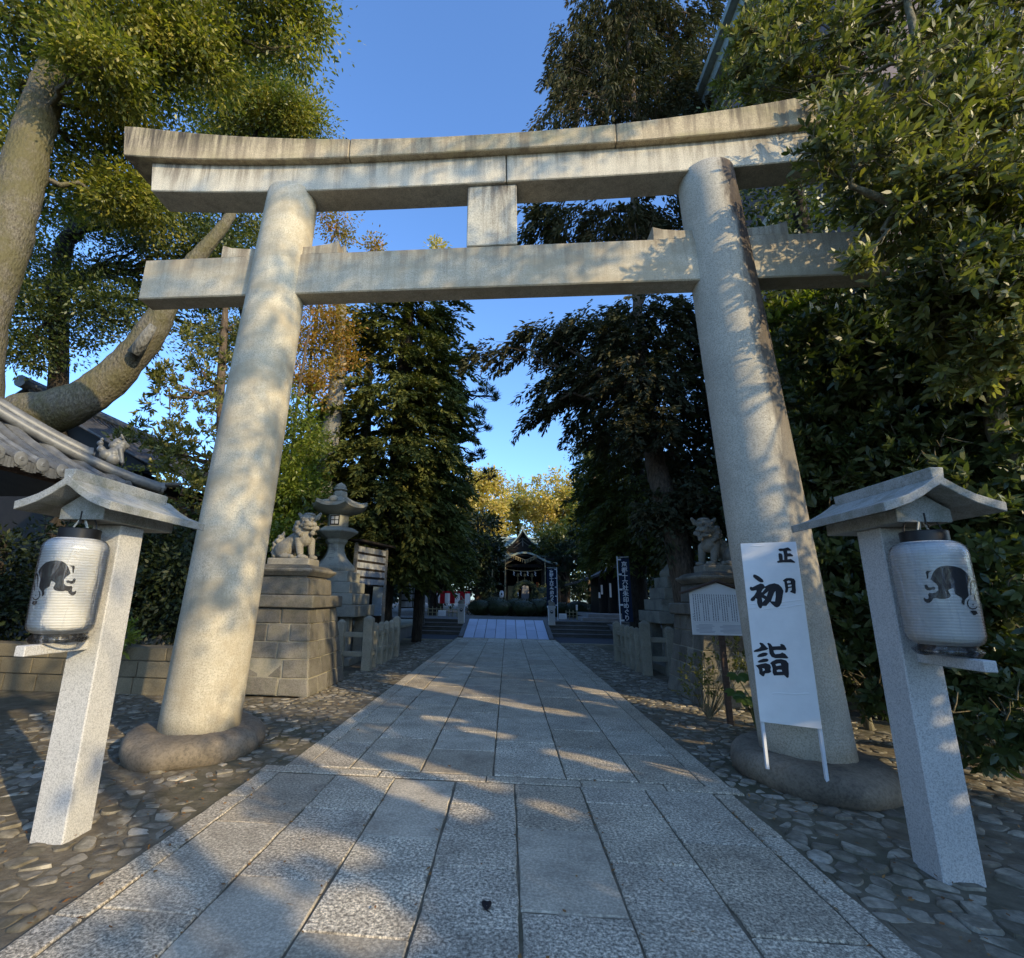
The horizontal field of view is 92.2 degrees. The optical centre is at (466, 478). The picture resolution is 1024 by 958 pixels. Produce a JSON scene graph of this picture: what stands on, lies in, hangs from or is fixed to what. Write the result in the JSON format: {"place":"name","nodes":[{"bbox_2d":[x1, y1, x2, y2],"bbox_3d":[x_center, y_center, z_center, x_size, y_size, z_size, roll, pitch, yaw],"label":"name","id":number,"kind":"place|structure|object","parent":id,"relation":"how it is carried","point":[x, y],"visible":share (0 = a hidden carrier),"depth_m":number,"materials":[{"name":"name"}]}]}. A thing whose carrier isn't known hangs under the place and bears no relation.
{"place":"outdoors","nodes":[
{"label":"outdoors","id":0,"kind":"place"},
{"bbox_2d":[0,0,727,601],"label":"sky","id":1,"kind":"structure","parent":0,"point":[423,68],"materials":[{"name":"blue"}]},
{"bbox_2d":[0,638,925,957],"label":"path","id":2,"kind":"structure","parent":0,"point":[776,904],"depth_m":3.16,"materials":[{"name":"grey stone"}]},
{"bbox_2d":[481,900,491,914],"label":"fallen leaf","id":3,"kind":"object","parent":2,"relation":"on","point":[486,905],"visible":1,"depth_m":2.63,"materials":[{"name":"black plant"}]},
{"bbox_2d":[0,598,965,943],"bbox_3d":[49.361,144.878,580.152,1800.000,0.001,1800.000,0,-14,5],"label":"ground","id":4,"kind":"structure","parent":0,"point":[16,704],"depth_m":7.70,"materials":[{"name":"soil"}]},
{"bbox_2d":[0,515,61,640],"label":"dark evergreen","id":5,"kind":"object","parent":4,"relation":"on","point":[10,591],"visible":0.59,"depth_m":9.85,"materials":[{"name":"green plant"}]},
{"bbox_2d":[0,641,172,694],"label":"block wall","id":6,"kind":"structure","parent":4,"relation":"on","point":[144,669],"depth_m":8.20,"materials":[{"name":"grey stone"}]},
{"bbox_2d":[125,632,174,644],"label":"wall","id":7,"kind":"structure","parent":6,"relation":"on","point":[154,641],"depth_m":9.97,"materials":[{"name":"grey stone"}]},
{"bbox_2d":[0,397,181,495],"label":"tiled gatehouse","id":8,"kind":"object","parent":4,"relation":"on","point":[37,456],"visible":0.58,"depth_m":6.75,"materials":[{"name":"tile"}]},
{"bbox_2d":[97,434,129,465],"bbox_3d":[-5.358,-0.442,7.432,0.407,0.486,0.207,11,-17,-35],"label":"roof lion","id":9,"kind":"object","parent":8,"relation":"on","point":[114,453],"visible":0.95,"depth_m":7.38},
{"bbox_2d":[0,472,199,640],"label":"dark evergreen","id":10,"kind":"object","parent":4,"relation":"on","point":[134,604],"visible":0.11,"depth_m":10.45,"materials":[{"name":"green plant"}]},
{"bbox_2d":[7,514,192,639],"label":"dark evergreen","id":11,"kind":"object","parent":4,"relation":"on","point":[48,525],"visible":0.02,"depth_m":12.33,"materials":[{"name":"green plant"}]},
{"bbox_2d":[0,375,205,640],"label":"slate roofed building","id":12,"kind":"structure","parent":4,"relation":"on","point":[88,433],"depth_m":15.05,"materials":[{"name":"black wood"}]},
{"bbox_2d":[5,159,255,640],"bbox_3d":[-11.347,-3.342,15.224,10.870,16.830,6.097,0,-14,5],"label":"evergreen oak","id":13,"kind":"object","parent":4,"relation":"on","point":[48,300],"visible":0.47,"depth_m":14.96,"materials":[{"name":"green plant"}]},
{"bbox_2d":[122,616,146,659],"bbox_3d":[-5.968,2.692,8.255,1.385,0.811,0.744,-10,-18,39],"label":"hedge plant","id":14,"kind":"object","parent":4,"relation":"on","point":[130,639],"visible":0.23,"depth_m":8.10,"materials":[{"name":"green plant"}]},
{"bbox_2d":[126,494,201,645],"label":"dark evergreen","id":15,"kind":"object","parent":4,"relation":"on","point":[170,588],"visible":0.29,"depth_m":9.61,"materials":[{"name":"green plant"}]},
{"bbox_2d":[101,307,242,525],"bbox_3d":[-6.473,-0.519,11.834,3.423,9.821,3.571,0,-14,5],"label":"evergreen tree","id":16,"kind":"object","parent":4,"relation":"on","point":[196,479],"visible":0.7,"depth_m":11.73,"materials":[{"name":"green plant"}]},
{"bbox_2d":[0,0,360,432],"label":"camphor tree","id":17,"kind":"object","parent":4,"relation":"on","point":[171,44],"visible":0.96,"depth_m":12.64,"materials":[{"name":"green plant"}]},
{"bbox_2d":[169,460,334,594],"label":"dark evergreen","id":18,"kind":"object","parent":4,"relation":"on","point":[314,536],"visible":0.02,"depth_m":13.83,"materials":[{"name":"green plant"}]},
{"bbox_2d":[175,34,347,317],"bbox_3d":[-8.480,-5.928,17.468,7.118,22.961,5.314,0,-14,5],"label":"evergreen oak","id":19,"kind":"object","parent":4,"relation":"on","point":[281,113],"visible":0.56,"depth_m":19.11,"materials":[{"name":"green plant"}]},
{"bbox_2d":[245,564,343,696],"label":"stone plinth","id":20,"kind":"structure","parent":4,"relation":"on","point":[296,649],"depth_m":8.50,"materials":[{"name":"grey stone"}]},
{"bbox_2d":[267,513,321,565],"bbox_3d":[-3.294,1.177,9.539,0.953,1.043,0.585,0,-14,5],"label":"guardian lion","id":21,"kind":"object","parent":20,"relation":"on","point":[292,545],"visible":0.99,"depth_m":9.38},
{"bbox_2d":[268,329,351,557],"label":"young tree","id":22,"kind":"object","parent":4,"relation":"on","point":[303,485],"visible":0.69,"depth_m":13.99,"materials":[{"name":"green plant"}]},
{"bbox_2d":[312,245,346,560],"bbox_3d":[-4.981,-1.798,18.177,2.432,15.438,1.189,0,-14,5],"label":"bare trunk","id":23,"kind":"object","parent":4,"relation":"on","point":[335,423],"visible":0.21,"depth_m":17.90,"materials":[{"name":"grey plant"}]},
{"bbox_2d":[292,211,372,552],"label":"autumn tree","id":24,"kind":"object","parent":4,"relation":"on","point":[311,377],"visible":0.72,"depth_m":17.53,"materials":[{"name":"orange plant"}]},
{"bbox_2d":[278,429,393,562],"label":"dark evergreen","id":25,"kind":"object","parent":4,"relation":"on","point":[343,463],"visible":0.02,"depth_m":18.39,"materials":[{"name":"green plant"}]},
{"bbox_2d":[312,483,374,666],"bbox_3d":[-3.561,2.407,13.248,1.860,4.760,1.860,0,-14,5],"label":"stone lantern","id":26,"kind":"object","parent":4,"relation":"on","point":[338,507],"visible":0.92,"depth_m":13.07,"materials":[{"name":"grey stone"}]},
{"bbox_2d":[330,515,339,524],"bbox_3d":[-3.559,1.104,13.289,0.250,0.270,0.018,0,-14,5],"label":"window","id":27,"kind":"structure","parent":26,"relation":"in","point":[334,519],"depth_m":13.28,"materials":[{"name":"white paper"}]},
{"bbox_2d":[341,457,400,620],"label":"dark evergreen","id":28,"kind":"object","parent":4,"relation":"on","point":[395,594],"visible":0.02,"depth_m":22.37,"materials":[{"name":"green plant"}]},
{"bbox_2d":[348,539,395,650],"bbox_3d":[-2.886,3.534,14.610,0.450,3.245,2.150,-4,-15,20],"label":"notice board","id":29,"kind":"object","parent":4,"relation":"on","point":[370,564],"visible":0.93,"depth_m":14.87,"materials":[{"name":"grey wood"}]},
{"bbox_2d":[355,326,394,616],"bbox_3d":[-4.176,-0.309,19.868,2.425,13.328,0.748,0,-14,5],"label":"bare trunk","id":30,"kind":"object","parent":4,"relation":"on","point":[365,434],"visible":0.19,"depth_m":20.12,"materials":[{"name":"grey plant"}]},
{"bbox_2d":[371,587,382,615],"bbox_3d":[-3.011,4.448,16.719,0.470,2.610,0.059,0,-14,5],"label":"banner","id":31,"kind":"object","parent":4,"relation":"on","point":[377,597],"visible":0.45,"depth_m":16.82,"materials":[{"name":"white fabric"}]},
{"bbox_2d":[352,619,424,640],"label":"retaining wall","id":32,"kind":"structure","parent":4,"relation":"on","point":[406,628],"depth_m":20.45,"materials":[{"name":"stone"}]},
{"bbox_2d":[398,574,425,624],"bbox_3d":[-2.189,4.856,20.134,0.450,2.235,2.600,-4,-15,20],"label":"notice board","id":33,"kind":"object","parent":32,"relation":"on","point":[404,602],"visible":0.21,"depth_m":19.57,"materials":[{"name":"grey wood"}]},
{"bbox_2d":[287,300,491,622],"bbox_3d":[-2.899,-1.476,19.246,8.007,15.336,6.428,0,-14,5],"label":"cedar","id":34,"kind":"object","parent":4,"relation":"on","point":[416,503],"visible":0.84,"depth_m":18.13,"materials":[{"name":"green plant"}]},
{"bbox_2d":[411,352,500,642],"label":"pine","id":35,"kind":"object","parent":4,"relation":"on","point":[416,633],"visible":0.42,"depth_m":20.69,"materials":[{"name":"green plant"}]},
{"bbox_2d":[463,619,548,639],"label":"ramp","id":36,"kind":"structure","parent":4,"relation":"on","point":[503,628],"depth_m":22.45,"materials":[{"name":"stone"}]},
{"bbox_2d":[458,617,553,639],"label":"ramp curb","id":37,"kind":"structure","parent":4,"relation":"on","point":[545,621],"depth_m":22.35,"materials":[{"name":"stone"}]},
{"bbox_2d":[403,638,613,645],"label":"kerb","id":38,"kind":"structure","parent":4,"relation":"on","point":[560,643],"depth_m":18.80,"materials":[{"name":"stone"}]},
{"bbox_2d":[422,618,612,638],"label":"steps","id":39,"kind":"structure","parent":4,"relation":"on","point":[567,629],"depth_m":23.05,"materials":[{"name":"stone"}]},
{"bbox_2d":[457,604,465,623],"bbox_3d":[-0.228,6.524,23.730,0.370,0.920,0.370,0,-14,5],"label":"stone post","id":40,"kind":"object","parent":39,"relation":"on","point":[461,613],"visible":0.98,"depth_m":23.60,"materials":[{"name":"stone"}]},
{"bbox_2d":[547,606,555,624],"bbox_3d":[4.067,6.504,23.370,0.370,0.890,0.370,0,-14,5],"label":"stone post","id":41,"kind":"object","parent":39,"relation":"on","point":[551,615],"visible":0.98,"depth_m":23.23,"materials":[{"name":"stone"}]},
{"bbox_2d":[455,0,727,602],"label":"cypress","id":42,"kind":"object","parent":4,"relation":"on","point":[594,386],"visible":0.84,"depth_m":16.33,"materials":[{"name":"green plant"}]},
{"bbox_2d":[559,413,709,627],"bbox_3d":[6.152,1.359,18.963,4.604,10.049,7.367,9,-16,-28],"label":"cypress","id":43,"kind":"object","parent":4,"relation":"on","point":[602,545],"visible":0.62,"depth_m":18.62,"materials":[{"name":"green plant"}]},
{"bbox_2d":[616,429,725,598],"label":"dark evergreen","id":44,"kind":"object","parent":4,"relation":"on","point":[649,586],"visible":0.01,"depth_m":22.71,"materials":[{"name":"green plant"}]},
{"bbox_2d":[639,485,705,674],"bbox_3d":[5.597,2.454,12.716,1.860,4.760,1.860,0,-14,5],"label":"stone lantern","id":45,"kind":"object","parent":4,"relation":"on","point":[655,614],"visible":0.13,"depth_m":12.37,"materials":[{"name":"grey stone"}]},
{"bbox_2d":[618,355,727,563],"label":"dark evergreen","id":46,"kind":"object","parent":4,"relation":"on","point":[701,453],"visible":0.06,"depth_m":13.24,"materials":[{"name":"green plant"}]},
{"bbox_2d":[667,571,751,708],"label":"stone plinth","id":47,"kind":"structure","parent":4,"relation":"on","point":[685,640],"depth_m":8.53,"materials":[{"name":"grey stone"}]},
{"bbox_2d":[690,518,732,572],"bbox_3d":[4.725,1.249,9.201,0.953,1.043,0.585,0,-14,5],"label":"guardian lion","id":48,"kind":"object","parent":47,"relation":"on","point":[708,533],"visible":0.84,"depth_m":9.07},
{"bbox_2d":[680,373,853,693],"bbox_3d":[6.958,0.728,10.399,4.684,7.278,5.157,5,-14,-15],"label":"dark evergreen","id":49,"kind":"object","parent":4,"relation":"on","point":[706,491],"visible":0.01,"depth_m":10.79,"materials":[{"name":"green plant"}]},
{"bbox_2d":[696,35,911,720],"bbox_3d":[6.693,-2.573,8.803,4.808,12.847,4.601,0,-14,5],"label":"dark evergreen","id":50,"kind":"object","parent":4,"relation":"on","point":[801,216],"visible":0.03,"depth_m":9.16,"materials":[{"name":"green plant"}]},
{"bbox_2d":[766,289,875,730],"bbox_3d":[5.163,0.216,7.407,0.990,6.714,0.936,0,-14,5],"label":"young tree","id":51,"kind":"object","parent":4,"relation":"on","point":[795,303],"visible":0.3,"depth_m":7.90,"materials":[{"name":"green plant"}]},
{"bbox_2d":[701,0,1023,473],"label":"evergreen tree","id":52,"kind":"object","parent":4,"relation":"on","point":[947,185],"visible":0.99,"depth_m":5.10,"materials":[{"name":"green plant"}]},
{"bbox_2d":[762,253,1023,718],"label":"evergreen shrub","id":53,"kind":"object","parent":4,"relation":"on","point":[859,390],"visible":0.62,"depth_m":6.35,"materials":[{"name":"green plant"}]},
{"bbox_2d":[801,473,995,752],"bbox_3d":[4.811,1.579,6.199,2.158,3.614,2.389,11,-17,-35],"label":"evergreen shrub","id":54,"kind":"object","parent":4,"relation":"on","point":[842,573],"visible":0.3,"depth_m":5.74,"materials":[{"name":"green plant"}]},
{"bbox_2d":[884,484,1023,779],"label":"evergreen shrub","id":55,"kind":"object","parent":4,"relation":"on","point":[996,549],"visible":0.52,"depth_m":4.59,"materials":[{"name":"green plant"}]},
{"bbox_2d":[406,634,612,643],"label":"pavement","id":56,"kind":"structure","parent":0,"point":[560,640],"depth_m":20.72,"materials":[{"name":"grey stone"}]},
{"bbox_2d":[0,638,1023,957],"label":"cobbled ground","id":57,"kind":"structure","parent":0,"point":[976,916],"depth_m":3.88,"materials":[{"name":"grey stone"}]},
{"bbox_2d":[14,469,204,844],"bbox_3d":[-2.735,1.240,3.591,0.719,2.460,1.130,0,-14,5],"label":"lamp post","id":58,"kind":"object","parent":57,"relation":"on","point":[125,516],"visible":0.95,"depth_m":3.48,"materials":[{"name":"stone"}]},
{"bbox_2d":[25,520,110,644],"bbox_3d":[-2.750,0.680,3.416,0.394,0.896,0.393,0,-14,5],"label":"paper lantern","id":59,"kind":"object","parent":58,"relation":"on","point":[68,584],"visible":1,"depth_m":3.28,"materials":[{"name":"white paper"}]},
{"bbox_2d":[337,616,400,670],"bbox_3d":[-3.176,4.118,12.762,2.305,1.220,3.150,0,-14,5],"label":"stone fence","id":60,"kind":"object","parent":57,"relation":"on","point":[381,642],"visible":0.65,"depth_m":11.63,"materials":[{"name":"grey stone"}]},
{"bbox_2d":[0,691,1019,957],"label":"leaf litter","id":61,"kind":"object","parent":57,"relation":"on","point":[520,835],"visible":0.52,"depth_m":3.39,"materials":[{"name":"brown plant"}]},
{"bbox_2d":[117,76,911,808],"bbox_3d":[0.295,-1.094,5.988,10.676,8.379,1.526,0,-14,5],"label":"torii","id":62,"kind":"object","parent":57,"relation":"on","point":[719,260],"visible":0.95,"depth_m":6.09,"materials":[{"name":"stone"}]},
{"bbox_2d":[741,542,829,784],"bbox_3d":[3.245,1.716,4.811,1.190,2.088,0.457,14,-19,-42],"label":"sign board","id":63,"kind":"object","parent":62,"relation":"attached to","point":[784,670],"visible":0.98,"depth_m":4.50,"materials":[{"name":"white"}]},
{"bbox_2d":[616,556,632,623],"bbox_3d":[4.684,3.798,14.364,0.392,3.040,0.056,0,-14,5],"label":"banner","id":64,"kind":"object","parent":57,"relation":"on","point":[626,596],"visible":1,"depth_m":14.50,"materials":[{"name":"blue fabric"}]},
{"bbox_2d":[612,621,673,675],"bbox_3d":[5.242,4.243,12.609,2.295,1.220,2.800,0,-14,5],"label":"stone fence","id":65,"kind":"object","parent":57,"relation":"on","point":[632,648],"visible":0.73,"depth_m":11.61,"materials":[{"name":"grey stone"}]},
{"bbox_2d":[671,636,747,718],"bbox_3d":[3.670,2.820,7.171,1.321,1.346,0.834,0,-14,5],"label":"nandina","id":66,"kind":"object","parent":57,"relation":"on","point":[708,712],"visible":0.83,"depth_m":7.17,"materials":[{"name":"green plant"}]},
{"bbox_2d":[678,580,741,725],"bbox_3d":[3.633,2.432,6.945,1.047,1.980,0.160,0,-14,5],"label":"information board","id":67,"kind":"object","parent":57,"relation":"on","point":[714,610],"visible":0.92,"depth_m":7.05,"materials":[{"name":"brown wood"}]},
{"bbox_2d":[724,672,756,729],"bbox_3d":[3.744,2.853,6.263,0.721,0.850,0.504,0,-14,5],"label":"fatsia","id":68,"kind":"object","parent":57,"relation":"on","point":[740,697],"visible":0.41,"depth_m":6.40,"materials":[{"name":"green plant"}]},
{"bbox_2d":[791,467,1006,886],"bbox_3d":[3.033,1.259,3.322,0.719,2.510,1.130,0,-14,5],"label":"lamp post","id":69,"kind":"object","parent":57,"relation":"on","point":[936,802],"visible":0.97,"depth_m":3.20,"materials":[{"name":"stone"}]},
{"bbox_2d":[888,521,987,657],"bbox_3d":[2.998,0.668,3.147,0.394,0.896,0.393,0,-14,5],"label":"paper lantern","id":70,"kind":"object","parent":69,"relation":"on","point":[934,579],"visible":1,"depth_m":3.02,"materials":[{"name":"white paper"}]},
{"bbox_2d":[392,601,661,624],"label":"terrace","id":71,"kind":"structure","parent":0,"point":[406,613],"depth_m":28.52,"materials":[{"name":"grey stone"}]},
{"bbox_2d":[355,223,387,308],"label":"broadleaf tree","id":72,"kind":"object","parent":71,"relation":"on","point":[375,247],"visible":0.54,"depth_m":35.47,"materials":[{"name":"yellow plant"}]},
{"bbox_2d":[422,234,451,248],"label":"broadleaf tree","id":73,"kind":"object","parent":71,"relation":"on","point":[438,241],"visible":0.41,"depth_m":39.74,"materials":[{"name":"yellow plant"}]},
{"bbox_2d":[395,462,483,614],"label":"cedar","id":74,"kind":"object","parent":71,"relation":"on","point":[464,559],"visible":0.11,"depth_m":29.09,"materials":[{"name":"green plant"}]},
{"bbox_2d":[409,444,478,552],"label":"dark evergreen","id":75,"kind":"object","parent":71,"relation":"on","point":[463,510],"visible":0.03,"depth_m":37.91,"materials":[{"name":"green plant"}]},
{"bbox_2d":[425,590,470,613],"bbox_3d":[-1.611,8.339,33.255,3.808,1.540,0.150,0,-14,5],"label":"striped curtain","id":76,"kind":"object","parent":71,"relation":"on","point":[447,597],"visible":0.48,"depth_m":33.24,"materials":[{"name":"red fabric"}]},
{"bbox_2d":[427,525,482,611],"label":"dark evergreen","id":77,"kind":"object","parent":71,"relation":"on","point":[439,584],"visible":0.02,"depth_m":36.50,"materials":[{"name":"green plant"}]},
{"bbox_2d":[455,556,495,605],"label":"garden pine","id":78,"kind":"object","parent":71,"relation":"on","point":[477,594],"visible":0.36,"depth_m":39.91,"materials":[{"name":"green plant"}]},
{"bbox_2d":[465,598,491,614],"bbox_3d":[0.891,8.124,31.202,2.029,1.160,1.675,0,-14,5],"label":"clipped shrub","id":79,"kind":"object","parent":71,"relation":"on","point":[477,607],"visible":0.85,"depth_m":30.71,"materials":[{"name":"green plant"}]},
{"bbox_2d":[457,502,512,599],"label":"dark evergreen","id":80,"kind":"object","parent":71,"relation":"on","point":[488,519],"visible":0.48,"depth_m":40.85,"materials":[{"name":"green plant"}]},
{"bbox_2d":[456,459,518,536],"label":"broadleaf tree","id":81,"kind":"object","parent":71,"relation":"on","point":[486,486],"visible":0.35,"depth_m":61.96,"materials":[{"name":"yellow plant"}]},
{"bbox_2d":[485,597,513,615],"bbox_3d":[2.061,8.017,30.922,1.980,1.290,1.826,0,-14,5],"label":"clipped shrub","id":82,"kind":"object","parent":71,"relation":"on","point":[497,606],"visible":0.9,"depth_m":30.39,"materials":[{"name":"green plant"}]},
{"bbox_2d":[495,475,545,536],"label":"broadleaf tree","id":83,"kind":"object","parent":71,"relation":"on","point":[513,517],"visible":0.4,"depth_m":69.63,"materials":[{"name":"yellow plant"}]},
{"bbox_2d":[507,597,538,615],"bbox_3d":[3.561,8.001,30.579,2.006,1.206,1.796,0,-14,5],"label":"clipped shrub","id":84,"kind":"object","parent":71,"relation":"on","point":[522,607],"visible":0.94,"depth_m":30.07,"materials":[{"name":"green plant"}]},
{"bbox_2d":[521,586,528,599],"bbox_3d":[4.598,9.349,38.125,1.000,2.130,0.600,0,-14,5],"label":"stone tablet","id":85,"kind":"object","parent":71,"relation":"on","point":[525,593],"visible":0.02,"depth_m":38.12,"materials":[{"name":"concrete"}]},
{"bbox_2d":[512,579,538,598],"bbox_3d":[4.430,8.790,36.725,2.183,2.549,0.644,0,-14,5],"label":"grass ring","id":86,"kind":"object","parent":71,"relation":"on","point":[530,584],"depth_m":36.76,"materials":[{"name":"green plant"}]},
{"bbox_2d":[479,526,577,604],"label":"shrine hall","id":87,"kind":"structure","parent":71,"relation":"on","point":[521,542],"depth_m":49.63,"materials":[{"name":"brown wood"}]},
{"bbox_2d":[527,596,546,615],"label":"clipped shrub","id":88,"kind":"object","parent":71,"relation":"on","point":[539,603],"visible":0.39,"depth_m":30.69,"materials":[{"name":"green plant"}]},
{"bbox_2d":[528,583,556,599],"bbox_3d":[5.791,9.061,37.042,2.445,2.442,2.292,0,-14,5],"label":"clipped shrub","id":89,"kind":"object","parent":71,"relation":"on","point":[542,592],"visible":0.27,"depth_m":36.67,"materials":[{"name":"green plant"}]},
{"bbox_2d":[512,465,578,536],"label":"broadleaf tree","id":90,"kind":"object","parent":71,"relation":"on","point":[546,504],"visible":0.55,"depth_m":64.67,"materials":[{"name":"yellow plant"}]},
{"bbox_2d":[547,568,557,616],"bbox_3d":[4.465,6.008,25.517,0.582,2.770,0.064,0,-14,5],"label":"banner","id":91,"kind":"object","parent":71,"relation":"on","point":[551,582],"visible":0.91,"depth_m":25.60,"materials":[{"name":"blue fabric"}]},
{"bbox_2d":[525,516,580,601],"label":"broadleaf tree","id":92,"kind":"object","parent":71,"relation":"on","point":[549,540],"visible":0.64,"depth_m":48.31,"materials":[{"name":"green plant"}]},
{"bbox_2d":[542,600,568,616],"bbox_3d":[5.621,8.084,30.600,2.010,1.121,1.715,0,-14,5],"label":"clipped shrub","id":93,"kind":"object","parent":71,"relation":"on","point":[561,608],"visible":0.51,"depth_m":30.08,"materials":[{"name":"green plant"}]},
{"bbox_2d":[545,538,586,602],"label":"garden pine","id":94,"kind":"object","parent":71,"relation":"on","point":[568,565],"visible":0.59,"depth_m":39.67,"materials":[{"name":"green plant"}]},
{"bbox_2d":[556,488,589,602],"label":"broadleaf tree","id":95,"kind":"object","parent":71,"relation":"on","point":[568,506],"visible":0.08,"depth_m":57.90,"materials":[{"name":"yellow plant"}]},
{"bbox_2d":[565,598,590,617],"bbox_3d":[6.910,7.974,30.294,2.096,1.251,1.805,0,-14,5],"label":"clipped shrub","id":96,"kind":"object","parent":71,"relation":"on","point":[583,606],"visible":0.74,"depth_m":29.83,"materials":[{"name":"green plant"}]},
{"bbox_2d":[565,570,596,603],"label":"garden pine","id":97,"kind":"object","parent":71,"relation":"on","point":[586,596],"visible":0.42,"depth_m":32.48,"materials":[{"name":"green plant"}]},
{"bbox_2d":[563,431,610,571],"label":"broadleaf tree","id":98,"kind":"object","parent":71,"relation":"on","point":[584,457],"visible":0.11,"depth_m":33.67,"materials":[{"name":"green plant"}]},
{"bbox_2d":[578,612,621,621],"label":"stone platform","id":99,"kind":"structure","parent":71,"relation":"on","point":[600,617],"depth_m":25.03,"materials":[{"name":"stone"}]},
{"bbox_2d":[565,565,652,613],"bbox_3d":[8.320,6.357,28.212,4.800,2.600,3.800,0,-14,5],"label":"tea hut","id":100,"kind":"object","parent":99,"relation":"on","point":[604,597],"visible":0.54,"depth_m":26.93,"materials":[{"name":"black wood"}]},
{"bbox_2d":[558,451,665,577],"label":"dark evergreen","id":101,"kind":"object","parent":71,"relation":"on","point":[570,533],"visible":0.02,"depth_m":35.76,"materials":[{"name":"green plant"}]},
{"bbox_2d":[680,0,1023,710],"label":"apartment block","id":102,"kind":"structure","parent":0,"point":[712,68],"depth_m":15.98,"materials":[{"name":"concrete"}]},
{"bbox_2d":[928,0,1023,48],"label":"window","id":103,"kind":"structure","parent":102,"relation":"in","point":[938,3],"depth_m":11.18,"materials":[{"name":"orange glass"}]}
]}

